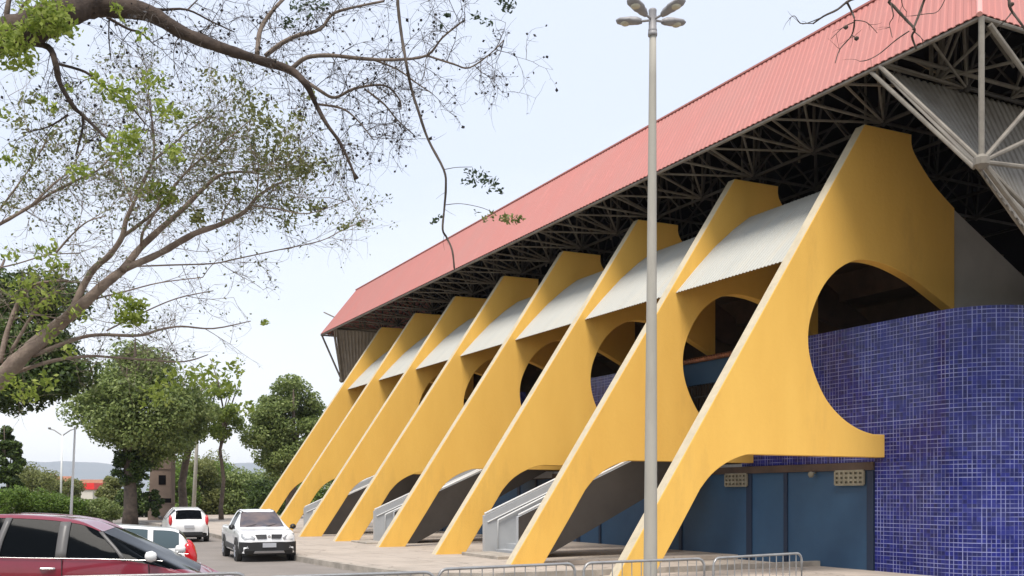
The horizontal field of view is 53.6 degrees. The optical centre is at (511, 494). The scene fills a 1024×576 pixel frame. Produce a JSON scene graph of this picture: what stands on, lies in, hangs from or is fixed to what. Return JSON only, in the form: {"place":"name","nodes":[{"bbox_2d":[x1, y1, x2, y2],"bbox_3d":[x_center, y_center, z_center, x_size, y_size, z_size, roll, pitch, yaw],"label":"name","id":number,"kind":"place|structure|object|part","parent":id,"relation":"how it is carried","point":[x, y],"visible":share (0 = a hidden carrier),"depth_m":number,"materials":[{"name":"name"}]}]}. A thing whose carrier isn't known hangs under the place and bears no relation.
{"place":"outdoors","nodes":[
{"label":"outdoors","id":0,"kind":"place"},
{"bbox_2d":[80,480,103,482],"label":"house","id":1,"kind":"structure","parent":0,"point":[92,481],"depth_m":457.91,"materials":[{"name":"orange"}]},
{"bbox_2d":[0,461,367,493],"bbox_3d":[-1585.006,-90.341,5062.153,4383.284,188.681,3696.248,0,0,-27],"label":"hills","id":2,"kind":"structure","parent":0,"point":[91,471],"depth_m":4736.94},
{"bbox_2d":[351,540,378,543],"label":"concrete slab","id":3,"kind":"structure","parent":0,"point":[366,541],"depth_m":38.73,"materials":[{"name":"beige concrete"}]},
{"bbox_2d":[108,518,726,575],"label":"road","id":4,"kind":"structure","parent":0,"point":[209,554],"depth_m":29.56,"materials":[{"name":"grey asphalt"}]},
{"bbox_2d":[0,425,27,503],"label":"bushy tree","id":5,"kind":"object","parent":4,"relation":"on","point":[11,448],"visible":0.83,"depth_m":61.60,"materials":[{"name":"green plant"}]},
{"bbox_2d":[0,484,35,513],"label":"hedge shrub","id":6,"kind":"object","parent":4,"relation":"on","point":[14,498],"visible":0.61,"depth_m":49.68,"materials":[{"name":"green plant"}]},
{"bbox_2d":[13,487,73,513],"bbox_3d":[-23.746,0.814,51.022,2.445,2.481,2.897,0,0,27],"label":"hedge shrub","id":7,"kind":"object","parent":4,"relation":"on","point":[43,502],"visible":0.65,"depth_m":50.58,"materials":[{"name":"green plant"}]},
{"bbox_2d":[0,259,103,416],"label":"shade tree","id":8,"kind":"object","parent":4,"relation":"on","point":[67,386],"visible":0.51,"depth_m":43.17,"materials":[{"name":"green plant"}]},
{"bbox_2d":[50,493,94,515],"bbox_3d":[-22.642,0.959,51.987,2.333,2.186,2.461,0,0,-27],"label":"hedge shrub","id":9,"kind":"object","parent":4,"relation":"on","point":[79,504],"visible":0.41,"depth_m":51.45,"materials":[{"name":"green plant"}]},
{"bbox_2d":[70,427,75,514],"bbox_3d":[-19.963,-0.549,46.000,0.350,5.104,0.140,0,0,0],"label":"pole","id":10,"kind":"object","parent":4,"relation":"on","point":[72,486],"visible":0.79,"depth_m":45.96,"materials":[{"name":"white metal"}]},
{"bbox_2d":[79,496,123,522],"bbox_3d":[-21.637,1.054,53.151,2.432,1.997,2.648,0,0,-27],"label":"hedge shrub","id":11,"kind":"object","parent":4,"relation":"on","point":[111,510],"visible":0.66,"depth_m":52.61,"materials":[{"name":"green plant"}]},
{"bbox_2d":[0,513,232,575],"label":"minivan car","id":12,"kind":"object","parent":4,"relation":"on","point":[42,544],"visible":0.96,"depth_m":14.87,"materials":[{"name":"paint"}]},
{"bbox_3d":[-6.940,0.655,14.857,2.480,0.627,0.261,0,0,-6],"label":"side window","id":13,"kind":"part","parent":12,"relation":"part of","materials":[{"name":"black glass"}]},
{"bbox_3d":[-5.563,0.839,14.963,1.090,0.570,0.201,0,0,0],"label":"quarter window","id":14,"kind":"part","parent":12,"relation":"part of","materials":[{"name":"black glass"}]},
{"bbox_2d":[69,572,244,575],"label":"crowd barrier","id":15,"kind":"object","parent":4,"relation":"on","point":[203,574],"visible":1,"depth_m":11.42,"materials":[{"name":"metal"}]},
{"bbox_2d":[116,524,197,561],"bbox_3d":[-7.828,1.308,18.507,4.103,1.532,2.010,0,0,-18],"label":"hatchback car","id":16,"kind":"object","parent":4,"relation":"on","point":[171,538],"visible":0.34,"depth_m":18.34,"materials":[{"name":"white paint"}]},
{"bbox_3d":[-7.274,0.830,17.988,1.612,0.476,0.287,0,0,-18],"label":"side window","id":17,"kind":"part","parent":16,"relation":"part of","materials":[{"name":"blue glass"}]},
{"bbox_3d":[-6.278,0.812,18.322,0.489,0.355,0.298,0,0,-18],"label":"quarter window","id":18,"kind":"part","parent":16,"relation":"part of","materials":[{"name":"blue glass"}]},
{"bbox_2d":[158,507,208,541],"bbox_3d":[-14.377,1.297,44.424,2.010,1.556,3.945,0,0,-24],"label":"hatchback car","id":19,"kind":"object","parent":4,"relation":"on","point":[190,521],"visible":0.78,"depth_m":42.84,"materials":[{"name":"white paint"}]},
{"bbox_3d":[-13.681,0.834,42.862,1.072,0.400,0.224,0,0,-24],"label":"rear window","id":20,"kind":"part","parent":19,"relation":"part of","materials":[{"name":"black glass"}]},
{"bbox_2d":[0,0,398,432],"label":"fanning tree","id":21,"kind":"object","parent":4,"relation":"on","point":[13,365],"visible":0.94,"depth_m":10.82,"materials":[{"name":"green plant"}]},
{"bbox_2d":[222,509,295,561],"bbox_3d":[-8.097,1.265,32.233,2.056,1.621,4.525,0,0,-23],"label":"pickup truck","id":22,"kind":"object","parent":4,"relation":"on","point":[257,532],"visible":0.99,"depth_m":30.69,"materials":[{"name":"white paint"}]},
{"bbox_3d":[-8.684,0.791,31.884,0.275,0.527,0.820,0,0,-23],"label":"side window","id":23,"kind":"part","parent":22,"relation":"part of","materials":[{"name":"grey glass"}]},
{"bbox_2d":[0,0,557,226],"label":"overhanging tree","id":24,"kind":"object","parent":4,"relation":"on","point":[37,24],"visible":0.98,"depth_m":9.12,"materials":[{"name":"green plant"}]},
{"bbox_2d":[275,571,433,575],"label":"crowd barrier","id":25,"kind":"object","parent":4,"relation":"on","point":[386,573],"visible":1,"depth_m":11.91,"materials":[{"name":"metal"}]},
{"bbox_2d":[437,562,575,575],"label":"crowd barrier","id":26,"kind":"object","parent":4,"relation":"on","point":[441,571],"visible":1,"depth_m":12.78,"materials":[{"name":"metal"}]},
{"bbox_2d":[582,557,705,575],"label":"crowd barrier","id":27,"kind":"object","parent":4,"relation":"on","point":[641,561],"visible":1,"depth_m":13.86,"materials":[{"name":"metal"}]},
{"bbox_2d":[616,0,685,575],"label":"street lamp","id":28,"kind":"object","parent":4,"relation":"on","point":[650,478],"visible":1,"depth_m":16.94,"materials":[{"name":"metal"}]},
{"bbox_2d":[712,552,802,575],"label":"crowd barrier","id":29,"kind":"object","parent":4,"relation":"on","point":[755,556],"visible":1,"depth_m":15.03,"materials":[{"name":"metal"}]},
{"bbox_2d":[0,0,869,463],"label":"sky","id":30,"kind":"structure","parent":0,"point":[599,65],"materials":[{"name":"white"}]},
{"bbox_2d":[138,514,737,572],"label":"pavement","id":31,"kind":"structure","parent":0,"point":[419,556],"depth_m":31.47,"materials":[{"name":"beige concrete"}]},
{"bbox_2d":[114,483,148,516],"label":"bushy tree","id":32,"kind":"object","parent":31,"relation":"on","point":[119,498],"visible":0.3,"depth_m":83.19,"materials":[{"name":"green plant"}]},
{"bbox_2d":[148,454,176,519],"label":"masonry pillar","id":33,"kind":"structure","parent":31,"relation":"on","point":[162,480],"depth_m":74.50,"materials":[{"name":"brown"}]},
{"bbox_2d":[146,461,202,506],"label":"bushy tree","id":34,"kind":"object","parent":31,"relation":"on","point":[189,482],"visible":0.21,"depth_m":91.27,"materials":[{"name":"green plant"}]},
{"bbox_2d":[173,383,223,506],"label":"ivy clad tree","id":35,"kind":"object","parent":31,"relation":"on","point":[199,432],"visible":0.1,"depth_m":71.78,"materials":[{"name":"green plant"}]},
{"bbox_2d":[184,381,214,506],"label":"street lamp","id":36,"kind":"object","parent":31,"relation":"on","point":[194,490],"visible":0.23,"depth_m":83.87,"materials":[{"name":"metal"}]},
{"bbox_2d":[176,454,227,514],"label":"bushy tree","id":37,"kind":"object","parent":31,"relation":"on","point":[207,473],"visible":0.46,"depth_m":94.33,"materials":[{"name":"green plant"}]},
{"bbox_2d":[200,358,247,519],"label":"loose tree","id":38,"kind":"object","parent":31,"relation":"on","point":[220,430],"visible":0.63,"depth_m":75.75,"materials":[{"name":"green plant"}]},
{"bbox_2d":[217,466,261,514],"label":"bushy tree","id":39,"kind":"object","parent":31,"relation":"on","point":[235,499],"visible":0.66,"depth_m":94.67,"materials":[{"name":"green plant"}]},
{"bbox_2d":[240,477,285,515],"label":"bushy tree","id":40,"kind":"object","parent":31,"relation":"on","point":[258,492],"visible":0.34,"depth_m":90.75,"materials":[{"name":"green plant"}]},
{"bbox_2d":[238,373,326,507],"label":"dense tree","id":41,"kind":"object","parent":31,"relation":"on","point":[275,433],"visible":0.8,"depth_m":78.48,"materials":[{"name":"green plant"}]},
{"bbox_2d":[276,480,325,512],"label":"bushy tree","id":42,"kind":"object","parent":31,"relation":"on","point":[314,499],"visible":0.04,"depth_m":94.00,"materials":[{"name":"green plant"}]},
{"bbox_2d":[462,551,510,559],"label":"concrete slab","id":43,"kind":"structure","parent":31,"relation":"on","point":[493,555],"depth_m":30.01,"materials":[{"name":"beige concrete"}]},
{"bbox_2d":[564,559,928,575],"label":"forecourt","id":44,"kind":"structure","parent":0,"point":[820,571],"depth_m":26.31,"materials":[{"name":"beige concrete"}]},
{"label":"ground","id":45,"kind":"structure","parent":0,"visible":0},
{"bbox_2d":[6,461,62,498],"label":"bushy tree","id":46,"kind":"object","parent":45,"relation":"on","point":[32,478],"visible":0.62,"depth_m":108.67,"materials":[{"name":"green plant"}]},
{"bbox_2d":[48,427,73,492],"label":"street lamp","id":47,"kind":"object","parent":45,"relation":"on","point":[49,428],"visible":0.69,"depth_m":109.94,"materials":[{"name":"white metal"}]},
{"bbox_2d":[49,477,86,501],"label":"bushy tree","id":48,"kind":"object","parent":45,"relation":"on","point":[78,487],"visible":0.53,"depth_m":119.39,"materials":[{"name":"green plant"}]},
{"bbox_2d":[81,483,104,499],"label":"canopy building","id":49,"kind":"structure","parent":45,"relation":"on","point":[90,490],"depth_m":148.20,"materials":[{"name":"red paint"}]},
{"bbox_2d":[94,475,123,505],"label":"bushy tree","id":50,"kind":"object","parent":45,"relation":"on","point":[111,485],"visible":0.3,"depth_m":87.26,"materials":[{"name":"green plant"}]},
{"bbox_2d":[55,339,215,524],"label":"mango tree","id":51,"kind":"object","parent":45,"relation":"on","point":[141,439],"visible":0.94,"depth_m":66.53,"materials":[{"name":"green plant"}]},
{"bbox_2d":[198,449,237,513],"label":"bushy tree","id":52,"kind":"object","parent":45,"relation":"on","point":[213,458],"visible":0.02,"depth_m":102.87,"materials":[{"name":"green plant"}]},
{"bbox_2d":[198,461,249,513],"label":"bushy tree","id":53,"kind":"object","parent":45,"relation":"on","point":[226,466],"visible":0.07,"depth_m":97.43,"materials":[{"name":"green plant"}]},
{"bbox_2d":[228,468,272,512],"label":"bushy tree","id":54,"kind":"object","parent":45,"relation":"on","point":[262,476],"visible":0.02,"depth_m":103.40,"materials":[{"name":"green plant"}]},
{"bbox_2d":[314,479,334,500],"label":"bushy tree","id":55,"kind":"object","parent":45,"relation":"on","point":[326,486],"visible":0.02,"depth_m":95.19,"materials":[{"name":"green plant"}]},
{"bbox_2d":[120,517,819,575],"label":"kerb","id":56,"kind":"structure","parent":45,"relation":"on","point":[355,567],"depth_m":26.28,"materials":[{"name":"concrete"}]},
{"bbox_2d":[259,0,1023,575],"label":"arena building","id":57,"kind":"structure","parent":45,"relation":"on","point":[841,312],"depth_m":29.36,"materials":[{"name":"yellow paint"}]},
{"bbox_2d":[280,0,1023,268],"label":"bare twig tree","id":58,"kind":"object","parent":45,"relation":"on","point":[506,219],"visible":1,"depth_m":7.96,"materials":[{"name":"brown plant"}]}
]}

